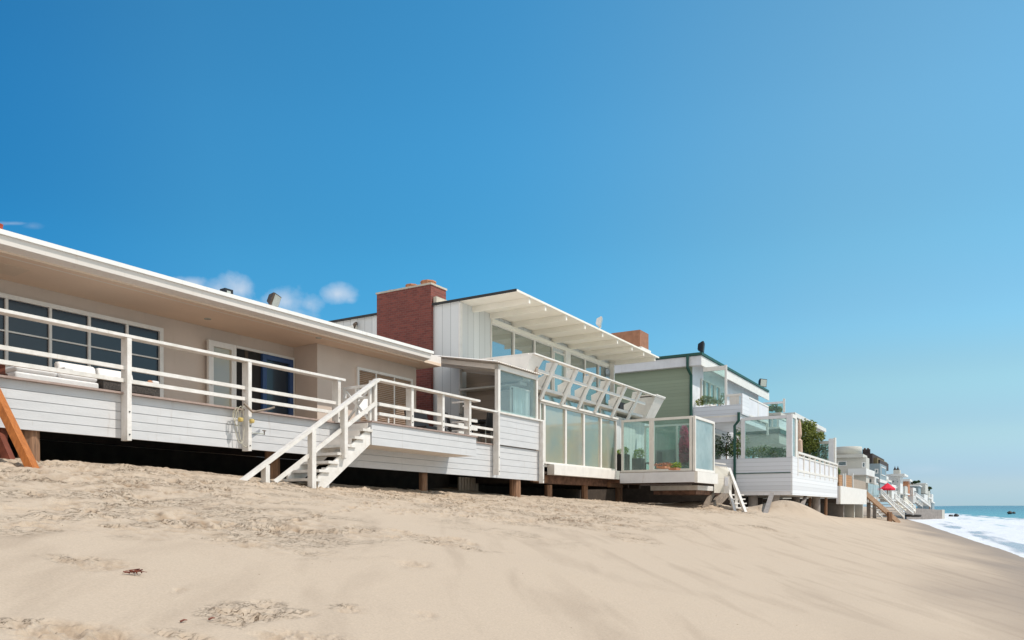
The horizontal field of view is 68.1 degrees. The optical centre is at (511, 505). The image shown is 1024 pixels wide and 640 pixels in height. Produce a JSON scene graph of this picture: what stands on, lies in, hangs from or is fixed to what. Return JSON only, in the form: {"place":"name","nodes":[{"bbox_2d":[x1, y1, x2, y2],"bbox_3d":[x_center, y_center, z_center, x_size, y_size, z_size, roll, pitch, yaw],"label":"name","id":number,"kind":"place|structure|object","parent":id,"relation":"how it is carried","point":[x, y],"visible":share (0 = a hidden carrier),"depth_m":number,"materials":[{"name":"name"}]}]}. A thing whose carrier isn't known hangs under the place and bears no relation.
{"place":"outdoors","nodes":[
{"label":"outdoors","id":0,"kind":"place"},
{"bbox_2d":[0,458,1023,639],"bbox_3d":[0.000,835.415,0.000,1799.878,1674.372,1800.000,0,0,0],"label":"sand","id":1,"kind":"structure","parent":0,"point":[254,558],"depth_m":8.15,"materials":[{"name":"sand"}]},
{"bbox_2d":[0,365,38,467],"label":"timber brace","id":2,"kind":"object","parent":1,"relation":"on","point":[12,429],"visible":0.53,"depth_m":10.64,"materials":[{"name":"wood"}]},
{"bbox_2d":[18,430,39,461],"bbox_3d":[-7.372,-0.638,11.544,0.306,1.078,0.300,0,0,0],"label":"timber pile","id":3,"kind":"object","parent":1,"relation":"on","point":[32,438],"visible":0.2,"depth_m":11.48,"materials":[{"name":"brown wood"}]},
{"bbox_2d":[123,568,144,573],"bbox_3d":[-2.695,0.473,5.445,0.187,0.035,0.115,0,0,0],"label":"seaweed scrap","id":4,"kind":"object","parent":1,"relation":"on","point":[133,571],"visible":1,"depth_m":5.42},
{"bbox_2d":[0,308,543,489],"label":"beach deck","id":5,"kind":"structure","parent":1,"relation":"on","point":[392,455],"depth_m":15.51,"materials":[{"name":"white paint"}]},
{"bbox_2d":[5,366,97,387],"bbox_3d":[-7.673,-2.030,12.498,0.800,0.316,1.288,0,0,34],"label":"outdoor sofa","id":6,"kind":"object","parent":5,"relation":"on","point":[14,371],"visible":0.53,"depth_m":12.18,"materials":[{"name":"white fabric"}]},
{"bbox_2d":[54,362,158,383],"bbox_3d":[-7.835,-2.259,14.453,0.950,0.820,1.791,0,0,34],"label":"outdoor sofa","id":7,"kind":"object","parent":5,"relation":"on","point":[82,368],"visible":0.14,"depth_m":14.40,"materials":[{"name":"white fabric"}]},
{"bbox_2d":[95,379,159,396],"bbox_3d":[-6.958,-2.014,13.472,0.800,0.313,1.054,0,0,34],"label":"wicker table","id":8,"kind":"object","parent":5,"relation":"on","point":[116,386],"visible":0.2,"depth_m":13.27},
{"bbox_2d":[0,229,440,456],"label":"beach house","id":9,"kind":"structure","parent":5,"relation":"on","point":[38,277],"depth_m":16.66,"materials":[{"name":"beige paint"}]},
{"bbox_2d":[0,292,163,396],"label":"picture window","id":10,"kind":"structure","parent":9,"relation":"in","point":[14,332],"depth_m":15.18,"materials":[{"name":"glass"}]},
{"bbox_2d":[207,339,235,406],"bbox_3d":[-6.851,-2.846,17.879,0.080,2.010,0.747,0,0,34],"label":"open door leaf","id":11,"kind":"structure","parent":9,"relation":"in","point":[218,369],"depth_m":17.88,"materials":[{"name":"white paint"}]},
{"bbox_2d":[236,348,260,409],"bbox_3d":[-6.221,-2.799,19.036,0.010,2.022,1.690,0,0,34],"label":"doorway","id":12,"kind":"structure","parent":9,"relation":"in","point":[256,370],"depth_m":18.73,"materials":[{"name":"glass"}]},
{"bbox_2d":[267,292,280,306],"bbox_3d":[-5.428,-4.623,17.234,0.235,0.361,0.360,0,0,5],"label":"floodlight","id":13,"kind":"object","parent":9,"relation":"attached to","point":[273,299],"visible":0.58,"depth_m":17.12,"materials":[{"name":"white metal"}]},
{"bbox_2d":[261,354,292,414],"bbox_3d":[-5.978,-2.800,19.302,0.080,1.982,0.957,0,0,34],"label":"navy door","id":14,"kind":"structure","parent":9,"relation":"in","point":[271,379],"depth_m":19.31,"materials":[{"name":"paint"}]},
{"bbox_2d":[356,367,412,424],"bbox_3d":[-3.564,-2.886,21.332,0.080,1.709,2.237,0,0,34],"label":"window","id":15,"kind":"structure","parent":9,"relation":"in","point":[358,381],"depth_m":21.38,"materials":[{"name":"white paint"}]},
{"bbox_2d":[232,403,274,447],"bbox_3d":[-4.919,-1.519,14.460,0.181,0.838,0.858,0,0,41],"label":"rope bundle","id":16,"kind":"object","parent":5,"relation":"hanging from","point":[240,419],"visible":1,"depth_m":14.28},
{"bbox_2d":[239,378,380,487],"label":"wooden stairs","id":17,"kind":"structure","parent":5,"relation":"attached to","point":[344,435],"depth_m":15.33,"materials":[{"name":"white paint"}]},
{"bbox_2d":[342,384,371,421],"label":"deck gate","id":18,"kind":"structure","parent":5,"relation":"on","point":[357,403],"depth_m":16.39,"materials":[{"name":"white paint"}]},
{"bbox_2d":[352,394,388,422],"bbox_3d":[-3.404,-2.237,18.327,0.720,0.907,0.550,0,0,34],"label":"deck chair","id":19,"kind":"object","parent":5,"relation":"on","point":[363,405],"visible":0.13,"depth_m":18.42,"materials":[{"name":"white paint"}]},
{"bbox_2d":[404,411,445,430],"bbox_3d":[-2.401,-2.177,20.964,0.800,0.860,0.850,0,0,34],"label":"lounge seat","id":20,"kind":"object","parent":5,"relation":"on","point":[421,424],"visible":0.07,"depth_m":21.08,"materials":[{"name":"grey fabric"}]},
{"bbox_2d":[445,412,460,431],"bbox_3d":[-1.618,-2.196,21.823,0.564,0.929,0.498,0,0,5],"label":"dining chair","id":21,"kind":"object","parent":5,"relation":"on","point":[450,429],"visible":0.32,"depth_m":21.61,"materials":[{"name":"black metal"}]},
{"bbox_2d":[471,412,492,443],"bbox_3d":[-0.853,-2.190,21.776,0.564,0.926,0.498,0,0,20],"label":"dining chair","id":22,"kind":"object","parent":5,"relation":"on","point":[489,421],"visible":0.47,"depth_m":21.68,"materials":[{"name":"black metal"}]},
{"bbox_2d":[479,419,492,441],"bbox_3d":[-0.768,-2.173,23.450,0.516,0.930,0.581,0,0,0],"label":"dining chair","id":23,"kind":"object","parent":5,"relation":"on","point":[483,425],"visible":0.12,"depth_m":23.24,"materials":[{"name":"black metal"}]},
{"bbox_2d":[435,355,541,446],"bbox_3d":[-1.054,-3.197,23.273,3.260,2.934,2.673,0,0,34],"label":"patio canopy","id":24,"kind":"object","parent":5,"relation":"on","point":[521,401],"visible":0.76,"depth_m":22.77,"materials":[{"name":"white paint"}]},
{"bbox_2d":[466,367,537,450],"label":"patio end wall","id":25,"kind":"structure","parent":5,"relation":"on","point":[486,398],"depth_m":24.58,"materials":[{"name":"beige"}]},
{"bbox_2d":[500,388,524,448],"bbox_3d":[0.009,-2.681,24.012,0.900,2.001,0.040,0,0,34],"label":"white door","id":26,"kind":"structure","parent":25,"relation":"in","point":[504,394],"depth_m":24.11,"materials":[{"name":"paint"}]},
{"bbox_2d":[265,451,279,478],"bbox_3d":[-4.994,-0.698,15.762,0.322,1.515,0.314,0,0,0],"label":"timber pile","id":27,"kind":"object","parent":1,"relation":"on","point":[274,469],"visible":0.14,"depth_m":15.65,"materials":[{"name":"brown wood"}]},
{"bbox_2d":[419,472,426,490],"bbox_3d":[-2.263,-0.347,19.277,0.223,1.142,0.230,0,0,0],"label":"timber pile","id":28,"kind":"object","parent":1,"relation":"on","point":[422,481],"visible":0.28,"depth_m":19.19,"materials":[{"name":"brown wood"}]},
{"bbox_2d":[509,479,520,496],"bbox_3d":[0.086,-0.272,22.618,0.348,1.187,0.361,0,0,0],"label":"timber pile","id":29,"kind":"object","parent":1,"relation":"on","point":[514,487],"visible":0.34,"depth_m":22.49,"materials":[{"name":"brown wood"}]},
{"bbox_2d":[544,485,551,496],"bbox_3d":[1.263,-0.201,26.454,0.287,1.039,0.298,0,0,0],"label":"timber pile","id":30,"kind":"object","parent":1,"relation":"on","point":[547,490],"visible":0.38,"depth_m":26.34,"materials":[{"name":"brown wood"}]},
{"bbox_2d":[581,485,587,498],"bbox_3d":[2.769,-0.201,28.937,0.268,1.175,0.264,0,0,0],"label":"timber pile","id":31,"kind":"object","parent":1,"relation":"on","point":[584,491],"visible":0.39,"depth_m":28.84,"materials":[{"name":"brown wood"}]},
{"bbox_2d":[449,474,735,505],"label":"timber beam","id":32,"kind":"structure","parent":1,"relation":"on","point":[570,487],"depth_m":32.67,"materials":[{"name":"brown wood"}]},
{"bbox_2d":[458,477,477,490],"bbox_3d":[-1.480,-0.575,25.542,0.050,0.750,1.160,0,0,31],"label":"slat screen","id":33,"kind":"object","parent":32,"relation":"attached to","point":[468,483],"visible":0.64,"depth_m":25.47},
{"bbox_2d":[291,279,665,479],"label":"glass front house","id":34,"kind":"structure","parent":32,"relation":"on","point":[575,361],"depth_m":26.47,"materials":[{"name":"white paint"}]},
{"bbox_2d":[491,323,513,356],"bbox_3d":[-0.352,-5.100,26.989,0.080,2.520,1.543,0,0,31],"label":"upper window","id":35,"kind":"structure","parent":34,"relation":"in","point":[502,339],"depth_m":26.98,"materials":[{"name":"glass"}]},
{"bbox_2d":[514,331,534,354],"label":"upper window","id":36,"kind":"structure","parent":34,"relation":"in","point":[522,343],"depth_m":28.25,"materials":[{"name":"glass"}]},
{"bbox_2d":[538,401,544,462],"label":"lower window","id":37,"kind":"structure","parent":34,"relation":"in","point":[541,405],"depth_m":25.08,"materials":[{"name":"white paint"}]},
{"bbox_2d":[535,339,552,389],"bbox_3d":[1.225,-5.100,29.593,0.080,2.520,1.467,0,0,31],"label":"upper window","id":38,"kind":"structure","parent":34,"relation":"in","point":[541,348],"depth_m":29.71,"materials":[{"name":"glass"}]},
{"bbox_2d":[543,393,564,404],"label":"transom window","id":39,"kind":"structure","parent":34,"relation":"in","point":[548,397],"depth_m":25.72,"materials":[{"name":"glass"}]},
{"bbox_2d":[544,403,565,465],"bbox_3d":[1.455,-2.409,25.803,0.080,2.023,1.550,0,0,31],"label":"lower window","id":40,"kind":"structure","parent":34,"relation":"in","point":[555,416],"depth_m":25.88,"materials":[{"name":"glass"}]},
{"bbox_2d":[553,351,564,391],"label":"window","id":41,"kind":"structure","parent":34,"relation":"in","point":[560,370],"depth_m":30.72,"materials":[{"name":"glass"}]},
{"bbox_2d":[565,399,583,408],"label":"transom window","id":42,"kind":"structure","parent":34,"relation":"in","point":[568,402],"depth_m":27.01,"materials":[{"name":"glass"}]},
{"bbox_2d":[566,408,583,466],"bbox_3d":[2.232,-2.409,27.087,0.080,2.023,1.452,0,0,31],"label":"lower window","id":43,"kind":"structure","parent":34,"relation":"in","point":[574,418],"depth_m":27.13,"materials":[{"name":"glass"}]},
{"bbox_2d":[571,353,585,398],"bbox_3d":[2.765,-5.100,32.136,0.080,2.520,1.476,0,0,31],"label":"upper window","id":44,"kind":"structure","parent":34,"relation":"in","point":[577,361],"depth_m":32.28,"materials":[{"name":"glass"}]},
{"bbox_2d":[586,359,598,400],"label":"upper window","id":45,"kind":"structure","parent":34,"relation":"in","point":[591,366],"depth_m":33.48,"materials":[{"name":"glass"}]},
{"bbox_2d":[584,412,600,468],"bbox_3d":[2.996,-2.409,28.348,0.080,2.023,1.497,0,0,31],"label":"lower window","id":46,"kind":"structure","parent":34,"relation":"in","point":[592,423],"depth_m":28.42,"materials":[{"name":"glass"}]},
{"bbox_2d":[584,404,600,412],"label":"transom window","id":47,"kind":"structure","parent":34,"relation":"in","point":[587,407],"depth_m":28.30,"materials":[{"name":"glass"}]},
{"bbox_2d":[596,316,602,327],"bbox_3d":[3.318,-6.935,28.819,0.244,0.429,0.420,0,0,11],"label":"floodlight","id":48,"kind":"object","parent":34,"relation":"on","point":[599,320],"visible":0.98,"depth_m":28.66,"materials":[{"name":"white paint"}]},
{"bbox_2d":[599,364,609,404],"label":"upper window","id":49,"kind":"structure","parent":34,"relation":"in","point":[604,371],"depth_m":34.67,"materials":[{"name":"glass"}]},
{"bbox_2d":[601,408,615,416],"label":"transom window","id":50,"kind":"structure","parent":34,"relation":"in","point":[603,411],"depth_m":29.54,"materials":[{"name":"glass"}]},
{"bbox_2d":[601,416,616,470],"bbox_3d":[3.767,-2.409,29.621,0.080,2.023,1.481,0,0,31],"label":"lower window","id":51,"kind":"structure","parent":34,"relation":"in","point":[608,425],"depth_m":29.68,"materials":[{"name":"glass"}]},
{"bbox_2d":[654,462,672,468],"bbox_3d":[5.328,-1.424,26.713,0.630,0.230,0.509,0,0,-35],"label":"planter box","id":52,"kind":"object","parent":34,"relation":"on","point":[663,467],"visible":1,"depth_m":26.65,"materials":[{"name":"ceramic"}]},
{"bbox_2d":[668,462,681,469],"bbox_3d":[5.987,-1.463,27.875,0.557,0.309,0.470,0,0,31],"label":"planter box","id":53,"kind":"object","parent":34,"relation":"on","point":[676,466],"visible":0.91,"depth_m":27.75,"materials":[{"name":"ceramic"}]},
{"bbox_2d":[607,416,717,484],"bbox_3d":[4.960,-2.131,31.195,6.309,2.529,2.687,0,0,31],"label":"glass windbreak","id":54,"kind":"object","parent":32,"relation":"on","point":[700,469],"visible":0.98,"depth_m":29.45,"materials":[{"name":"white paint"}]},
{"bbox_2d":[617,446,629,470],"bbox_3d":[4.452,-1.850,30.467,0.540,1.082,0.579,0,0,34],"label":"planter box","id":55,"kind":"object","parent":54,"relation":"on","point":[626,461],"visible":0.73,"depth_m":30.34,"materials":[{"name":"black metal"}]},
{"bbox_2d":[632,448,644,469],"bbox_3d":[5.129,-1.832,30.700,0.530,1.046,0.527,0,0,41],"label":"planter box","id":56,"kind":"object","parent":54,"relation":"on","point":[638,463],"visible":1,"depth_m":30.59,"materials":[{"name":"black metal"}]},
{"bbox_2d":[678,425,688,467],"bbox_3d":[6.906,-2.284,30.367,0.528,1.951,0.486,0,0,0],"label":"bougainvillea","id":57,"kind":"object","parent":54,"relation":"on","point":[683,444],"visible":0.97,"depth_m":30.28,"materials":[{"name":"pink plant"}]},
{"bbox_2d":[640,449,691,485],"bbox_3d":[5.756,-1.881,38.661,6.937,1.762,0.100,0,0,31],"label":"board fence","id":58,"kind":"object","parent":32,"relation":"on","point":[668,456],"depth_m":37.41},
{"bbox_2d":[615,488,621,501],"bbox_3d":[4.477,-0.208,31.748,0.310,1.315,0.303,0,0,0],"label":"timber pile","id":59,"kind":"object","parent":1,"relation":"on","point":[618,494],"visible":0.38,"depth_m":31.62,"materials":[{"name":"brown wood"}]},
{"bbox_2d":[651,485,719,495],"bbox_3d":[7.392,-0.622,31.796,1.950,0.358,3.600,0,0,31],"label":"landing","id":60,"kind":"object","parent":1,"relation":"on","point":[689,490],"visible":0.89,"depth_m":30.39,"materials":[{"name":"white paint"}]},
{"bbox_2d":[615,352,768,458],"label":"green house","id":61,"kind":"structure","parent":1,"relation":"on","point":[682,383],"depth_m":39.31,"materials":[{"name":"green"}]},
{"bbox_2d":[698,341,704,352],"bbox_3d":[9.635,-7.995,38.583,0.329,0.640,0.620,0,0,20],"label":"floodlight","id":62,"kind":"object","parent":61,"relation":"on","point":[701,346],"visible":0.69,"depth_m":38.34,"materials":[{"name":"black metal"}]},
{"bbox_2d":[701,378,704,401],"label":"upper window","id":63,"kind":"structure","parent":61,"relation":"in","point":[702,380],"depth_m":39.63,"materials":[{"name":"glass"}]},
{"bbox_2d":[705,380,709,404],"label":"upper window","id":64,"kind":"structure","parent":61,"relation":"in","point":[707,384],"depth_m":40.57,"materials":[{"name":"glass"}]},
{"bbox_2d":[695,393,724,405],"bbox_3d":[10.042,-5.292,38.390,1.602,0.746,0.634,0,0,33],"label":"terrace shrub","id":65,"kind":"object","parent":61,"relation":"on","point":[708,400],"visible":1,"depth_m":38.31,"materials":[{"name":"green plant"}]},
{"bbox_2d":[710,382,714,405],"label":"upper window","id":66,"kind":"structure","parent":61,"relation":"in","point":[712,386],"depth_m":41.35,"materials":[{"name":"glass"}]},
{"bbox_2d":[715,385,719,405],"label":"upper window","id":67,"kind":"structure","parent":61,"relation":"in","point":[717,389],"depth_m":42.18,"materials":[{"name":"glass"}]},
{"bbox_2d":[715,433,720,458],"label":"ground window","id":68,"kind":"structure","parent":61,"relation":"in","point":[717,436],"depth_m":41.23,"materials":[{"name":"white paint"}]},
{"bbox_2d":[736,399,785,447],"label":"terrace wing","id":69,"kind":"structure","parent":61,"relation":"on","point":[775,437],"depth_m":43.08,"materials":[{"name":"glass"}]},
{"bbox_2d":[769,404,782,412],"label":"terrace tree","id":70,"kind":"object","parent":69,"relation":"on","point":[772,408],"visible":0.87,"depth_m":45.28,"materials":[{"name":"green plant"}]},
{"bbox_2d":[758,379,766,386],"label":"floodlight","id":71,"kind":"object","parent":61,"relation":"on","point":[762,382],"visible":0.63,"depth_m":49.69,"materials":[{"name":"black metal"}]},
{"bbox_2d":[701,491,714,507],"bbox_3d":[8.109,-0.192,31.291,0.120,0.962,1.802,0,0,28],"label":"slanted timber","id":72,"kind":"object","parent":1,"relation":"on","point":[708,500],"visible":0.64,"depth_m":31.23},
{"bbox_2d":[710,493,723,504],"bbox_3d":[8.749,-0.245,32.346,0.120,0.865,2.206,0,0,29],"label":"slanted timber","id":73,"kind":"object","parent":1,"relation":"on","point":[716,499],"visible":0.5,"depth_m":32.20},
{"bbox_2d":[714,462,728,492],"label":"stair wall","id":74,"kind":"structure","parent":1,"relation":"on","point":[722,486],"depth_m":31.57,"materials":[{"name":"beige paint"}]},
{"bbox_2d":[727,468,747,511],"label":"side stairs","id":75,"kind":"structure","parent":1,"relation":"on","point":[737,498],"depth_m":30.85,"materials":[{"name":"white paint"}]},
{"bbox_2d":[748,495,757,506],"bbox_3d":[11.918,0.117,37.442,0.480,1.248,0.468,0,0,0],"label":"terrace pile","id":76,"kind":"object","parent":1,"relation":"on","point":[752,500],"visible":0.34,"depth_m":37.26,"materials":[{"name":"wood"}]},
{"bbox_2d":[763,492,773,512],"bbox_3d":[10.780,-0.001,31.877,0.160,1.167,3.732,0,0,23],"label":"slanted brace","id":77,"kind":"object","parent":1,"relation":"on","point":[768,502],"visible":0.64,"depth_m":32.03,"materials":[{"name":"grey wood"}]},
{"bbox_2d":[715,412,837,506],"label":"sea terrace","id":78,"kind":"structure","parent":1,"relation":"on","point":[792,473],"depth_m":37.11,"materials":[{"name":"white"}]},
{"bbox_2d":[715,432,736,458],"bbox_3d":[10.742,-2.704,38.203,1.421,1.993,1.068,0,0,41],"label":"terrace shrub","id":79,"kind":"object","parent":78,"relation":"on","point":[723,449],"visible":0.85,"depth_m":38.07,"materials":[{"name":"green plant"}]},
{"bbox_2d":[728,427,750,458],"bbox_3d":[11.311,-2.838,37.873,1.093,2.263,0.877,0,0,0],"label":"terrace shrub","id":80,"kind":"object","parent":78,"relation":"on","point":[738,443],"visible":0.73,"depth_m":37.75,"materials":[{"name":"green plant"}]},
{"bbox_2d":[736,444,785,457],"bbox_3d":[12.396,-2.359,37.150,2.772,1.304,1.092,0,0,34],"label":"hedge","id":81,"kind":"object","parent":78,"relation":"on","point":[759,452],"visible":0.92,"depth_m":37.01,"materials":[{"name":"green plant"}]},
{"bbox_2d":[798,419,802,455],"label":"folded umbrella","id":82,"kind":"object","parent":78,"relation":"on","point":[800,447],"visible":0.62,"depth_m":42.01,"materials":[{"name":"beige fabric"}]},
{"bbox_2d":[813,438,835,465],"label":"windscreen","id":83,"kind":"object","parent":78,"relation":"on","point":[831,442],"visible":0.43,"depth_m":48.00,"materials":[{"name":"white paint"}]},
{"bbox_2d":[758,412,825,507],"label":"white roof house","id":84,"kind":"structure","parent":1,"relation":"on","point":[820,428],"depth_m":52.40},
{"bbox_2d":[800,418,825,507],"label":"green tree","id":85,"kind":"object","parent":1,"relation":"on","point":[808,440],"visible":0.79,"depth_m":48.29,"materials":[{"name":"green plant"}]},
{"bbox_2d":[763,486,866,517],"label":"white terrace","id":86,"kind":"structure","parent":1,"relation":"on","point":[848,502],"depth_m":52.57,"materials":[{"name":"paint"}]},
{"bbox_2d":[838,474,865,489],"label":"trellis fence","id":87,"kind":"object","parent":86,"relation":"on","point":[845,480],"visible":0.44,"depth_m":54.38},
{"bbox_2d":[801,444,828,514],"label":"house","id":88,"kind":"structure","parent":1,"relation":"on","point":[821,450],"depth_m":48.53,"materials":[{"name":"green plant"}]},
{"bbox_2d":[812,497,819,511],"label":"terrace pile","id":89,"kind":"object","parent":1,"relation":"on","point":[816,503],"visible":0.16,"depth_m":44.13,"materials":[{"name":"grey concrete"}]},
{"bbox_2d":[820,483,878,517],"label":"terrace","id":90,"kind":"structure","parent":1,"relation":"on","point":[873,490],"depth_m":66.38,"materials":[{"name":"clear glass"}]},
{"bbox_2d":[827,446,874,482],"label":"curved house","id":91,"kind":"structure","parent":90,"relation":"on","point":[853,460],"depth_m":75.94,"materials":[{"name":"white"}]},
{"bbox_2d":[880,483,894,494],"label":"red umbrella","id":92,"kind":"object","parent":90,"relation":"on","point":[887,486],"visible":0.85,"depth_m":75.57,"materials":[{"name":"fabric"}]},
{"bbox_2d":[866,476,879,496],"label":"glass block house","id":93,"kind":"structure","parent":1,"relation":"on","point":[873,480],"depth_m":80.43,"materials":[{"name":"white"}]},
{"bbox_2d":[862,448,888,470],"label":"brown house","id":94,"kind":"structure","parent":1,"relation":"on","point":[874,458],"depth_m":88.42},
{"bbox_2d":[869,463,886,493],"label":"grey blue house","id":95,"kind":"structure","parent":1,"relation":"on","point":[879,469],"depth_m":84.02,"materials":[{"name":"blue"}]},
{"bbox_2d":[867,491,899,522],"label":"tan stairs","id":96,"kind":"structure","parent":1,"relation":"on","point":[891,517],"depth_m":63.85,"materials":[{"name":"brown wood"}]},
{"bbox_2d":[871,489,904,518],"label":"beach stairs","id":97,"kind":"structure","parent":1,"relation":"on","point":[890,501],"depth_m":71.39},
{"bbox_2d":[880,484,899,501],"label":"pale block house","id":98,"kind":"structure","parent":1,"relation":"on","point":[891,493],"depth_m":97.69,"materials":[{"name":"white"}]},
{"bbox_2d":[886,467,907,493],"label":"tower house","id":99,"kind":"structure","parent":1,"relation":"on","point":[896,477],"depth_m":102.56,"materials":[{"name":"white"}]},
{"bbox_2d":[883,494,913,514],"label":"beach stairs","id":100,"kind":"structure","parent":1,"relation":"on","point":[902,504],"depth_m":92.13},
{"bbox_2d":[899,486,909,503],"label":"teal fronted house","id":101,"kind":"structure","parent":1,"relation":"on","point":[905,493],"depth_m":109.24,"materials":[{"name":"blue"}]},
{"bbox_2d":[895,497,915,512],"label":"beach stairs","id":102,"kind":"structure","parent":1,"relation":"on","point":[908,503],"depth_m":106.45,"materials":[{"name":"beige paint"}]},
{"bbox_2d":[903,479,912,495],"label":"tiled house","id":103,"kind":"structure","parent":1,"relation":"on","point":[906,482],"depth_m":116.12,"materials":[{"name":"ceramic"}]},
{"bbox_2d":[908,487,915,503],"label":"lattice house","id":104,"kind":"structure","parent":1,"relation":"on","point":[911,497],"depth_m":119.32,"materials":[{"name":"white"}]},
{"bbox_2d":[910,485,921,503],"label":"grey gable house","id":105,"kind":"structure","parent":1,"relation":"on","point":[918,489],"depth_m":125.98,"materials":[{"name":"blue"}]},
{"bbox_2d":[910,483,927,502],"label":"beige block house","id":106,"kind":"structure","parent":1,"relation":"on","point":[924,491],"depth_m":132.76,"materials":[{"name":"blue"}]},
{"bbox_2d":[915,492,930,508],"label":"beach stairs","id":107,"kind":"structure","parent":1,"relation":"on","point":[919,503],"depth_m":123.87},
{"bbox_2d":[905,508,944,519],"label":"sea wall","id":108,"kind":"structure","parent":1,"relation":"on","point":[931,514],"depth_m":122.84,"materials":[{"name":"grey concrete"}]},
{"bbox_2d":[917,494,934,508],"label":"end house","id":109,"kind":"structure","parent":1,"relation":"on","point":[931,502],"depth_m":151.01,"materials":[{"name":"white"}]},
{"bbox_2d":[0,0,1023,505],"label":"sky","id":110,"kind":"structure","parent":0,"point":[826,197],"materials":[{"name":"blue"}]},
{"bbox_2d":[645,451,661,469],"bbox_3d":[5.779,-1.759,30.964,0.550,0.900,0.600,0,0,31],"label":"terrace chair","id":111,"kind":"object","parent":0,"point":[659,457],"visible":0.67,"depth_m":30.82,"materials":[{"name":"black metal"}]},
{"bbox_2d":[863,506,1023,557],"bbox_3d":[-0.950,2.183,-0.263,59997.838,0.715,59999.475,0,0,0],"label":"sea","id":112,"kind":"structure","parent":0,"point":[999,527],"depth_m":87.81,"materials":[{"name":"liquid"}]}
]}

